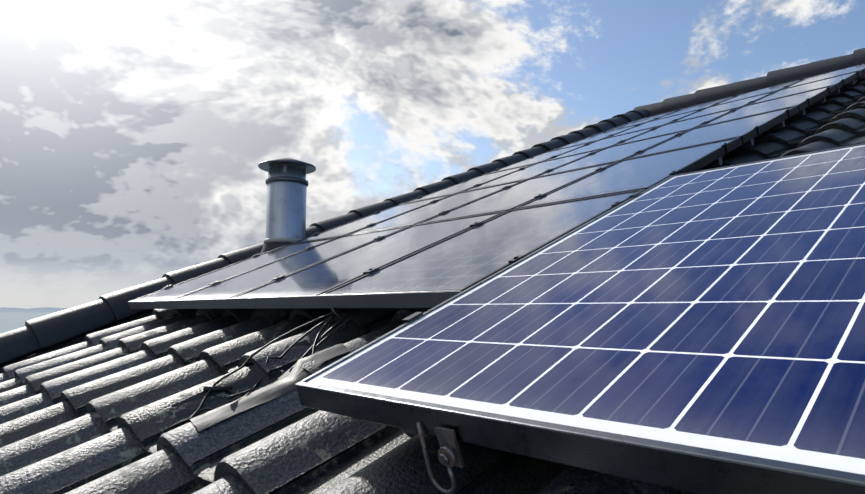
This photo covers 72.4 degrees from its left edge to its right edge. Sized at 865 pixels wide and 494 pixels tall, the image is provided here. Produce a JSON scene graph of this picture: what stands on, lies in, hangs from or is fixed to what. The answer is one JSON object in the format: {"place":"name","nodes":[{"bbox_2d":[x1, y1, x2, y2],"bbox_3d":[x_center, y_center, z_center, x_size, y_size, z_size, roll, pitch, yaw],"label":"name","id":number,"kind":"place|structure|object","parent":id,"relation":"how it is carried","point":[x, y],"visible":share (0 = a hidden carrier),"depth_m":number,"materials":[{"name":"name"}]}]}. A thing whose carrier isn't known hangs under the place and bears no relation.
{"place":"outdoors","nodes":[
{"label":"outdoors","id":0,"kind":"place"},
{"bbox_2d":[0,312,54,333],"bbox_3d":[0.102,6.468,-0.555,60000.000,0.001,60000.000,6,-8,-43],"label":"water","id":1,"kind":"structure","parent":0,"point":[9,321],"depth_m":457.56,"materials":[{"name":"blue liquid"}]},
{"bbox_2d":[0,307,68,311],"bbox_3d":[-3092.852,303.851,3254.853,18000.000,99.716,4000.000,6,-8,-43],"label":"hills","id":2,"kind":"structure","parent":0,"point":[41,309],"depth_m":2618.35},
{"bbox_2d":[260,242,292,253],"bbox_3d":[-1.019,0.097,4.084,0.470,0.271,0.470,6,-8,-43],"label":"pipe flashing","id":3,"kind":"object","parent":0,"point":[268,246],"visible":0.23,"depth_m":3.96,"materials":[{"name":"black metal"}]},
{"bbox_2d":[265,166,306,238],"bbox_3d":[-1.019,-0.079,4.103,0.270,0.925,0.270,6,-8,-43],"label":"flue pipe","id":4,"kind":"object","parent":3,"relation":"on","point":[286,210],"visible":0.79,"depth_m":4.01,"materials":[{"name":"silver metal"}]},
{"bbox_2d":[264,238,300,242],"bbox_3d":[-1.019,-0.033,4.098,0.294,0.032,0.294,6,-8,-43],"label":"pipe collar","id":5,"kind":"object","parent":4,"relation":"attached to","point":[281,240],"visible":0.4,"depth_m":3.97,"materials":[{"name":"grey metal"}]},
{"bbox_2d":[258,158,315,186],"bbox_3d":[-1.019,-0.528,4.151,0.398,0.192,0.398,6,-8,-43],"label":"flue cap","id":6,"kind":"object","parent":4,"relation":"on","point":[284,163],"visible":0.69,"depth_m":4.04,"materials":[{"name":"grey metal"}]},
{"bbox_2d":[0,0,864,308],"label":"sky","id":7,"kind":"structure","parent":0,"point":[135,135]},
{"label":"house walls","id":8,"kind":"object","parent":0,"visible":0},
{"bbox_2d":[51,90,864,493],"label":"roof deck","id":9,"kind":"structure","parent":8,"relation":"attached to","point":[379,430],"depth_m":1.26,"materials":[{"name":"black"}]},
{"bbox_2d":[0,309,153,373],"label":"flashing","id":10,"kind":"object","parent":9,"relation":"attached to","point":[82,338],"depth_m":3.45,"materials":[{"name":"black metal"}]},
{"bbox_2d":[171,340,350,431],"bbox_3d":[-0.437,0.355,1.523,0.449,0.207,0.300,6,-8,-43],"label":"flashing strip","id":11,"kind":"object","parent":9,"relation":"on","point":[284,383],"visible":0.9,"depth_m":1.47,"materials":[{"name":"silver metal"}]},
{"bbox_2d":[164,307,364,431],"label":"cables","id":12,"kind":"object","parent":9,"relation":"on","point":[312,348],"visible":0.56,"depth_m":1.69,"materials":[{"name":"black plastic"}]},
{"bbox_2d":[0,109,650,366],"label":"verge caps","id":13,"kind":"object","parent":9,"relation":"on","point":[38,335],"visible":0.56,"depth_m":3.79,"materials":[{"name":"tile"}]},
{"bbox_2d":[0,78,864,493],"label":"roof tiles","id":14,"kind":"object","parent":9,"relation":"on","point":[96,402],"visible":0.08,"depth_m":1.48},
{"bbox_2d":[403,74,864,435],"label":"mount rails","id":15,"kind":"object","parent":9,"relation":"on","point":[719,161],"visible":0.06,"depth_m":3.31,"materials":[{"name":"metal"}]},
{"bbox_2d":[128,63,864,301],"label":"array frames","id":16,"kind":"structure","parent":15,"relation":"on","point":[709,158],"depth_m":2.92,"materials":[{"name":"black metal"}]},
{"bbox_2d":[128,291,461,308],"bbox_3d":[-0.772,0.216,2.260,0.019,0.039,2.454,6,-8,-43],"label":"solar panel frame","id":17,"kind":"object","parent":16,"relation":"attached to","point":[412,300],"depth_m":1.82,"materials":[{"name":"grey metal"}]},
{"bbox_2d":[133,64,864,300],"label":"array glass","id":18,"kind":"object","parent":16,"relation":"in","point":[462,260],"visible":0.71,"depth_m":2.73,"materials":[{"name":"grey glass"}]},
{"bbox_2d":[164,71,859,321],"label":"panel clamps","id":19,"kind":"object","parent":15,"relation":"attached to","point":[418,314],"visible":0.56,"depth_m":2.76,"materials":[{"name":"metal"}]},
{"bbox_2d":[295,143,864,493],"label":"panel frame","id":20,"kind":"object","parent":15,"relation":"on","point":[693,469],"visible":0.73,"depth_m":0.62,"materials":[{"name":"metal"}]},
{"bbox_2d":[416,421,464,493],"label":"mounting bracket","id":21,"kind":"object","parent":20,"relation":"attached to","point":[449,455],"visible":1,"depth_m":0.77,"materials":[{"name":"metal"}]},
{"bbox_2d":[308,145,864,474],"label":"glass panel","id":22,"kind":"object","parent":20,"relation":"in","point":[722,309],"visible":1,"depth_m":0.89,"materials":[{"name":"blue glass"}]},
{"bbox_3d":[5.348,-2.022,6.451,0.473,0.115,6.400,6,-8,-43],"label":"ridge mortar","id":23,"kind":"object","parent":9,"relation":"on","visible":0},
{"bbox_2d":[633,48,864,115],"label":"ridge caps","id":24,"kind":"object","parent":23,"relation":"on","point":[781,76],"visible":0.6,"depth_m":7.50,"materials":[{"name":"tile"}]}
]}

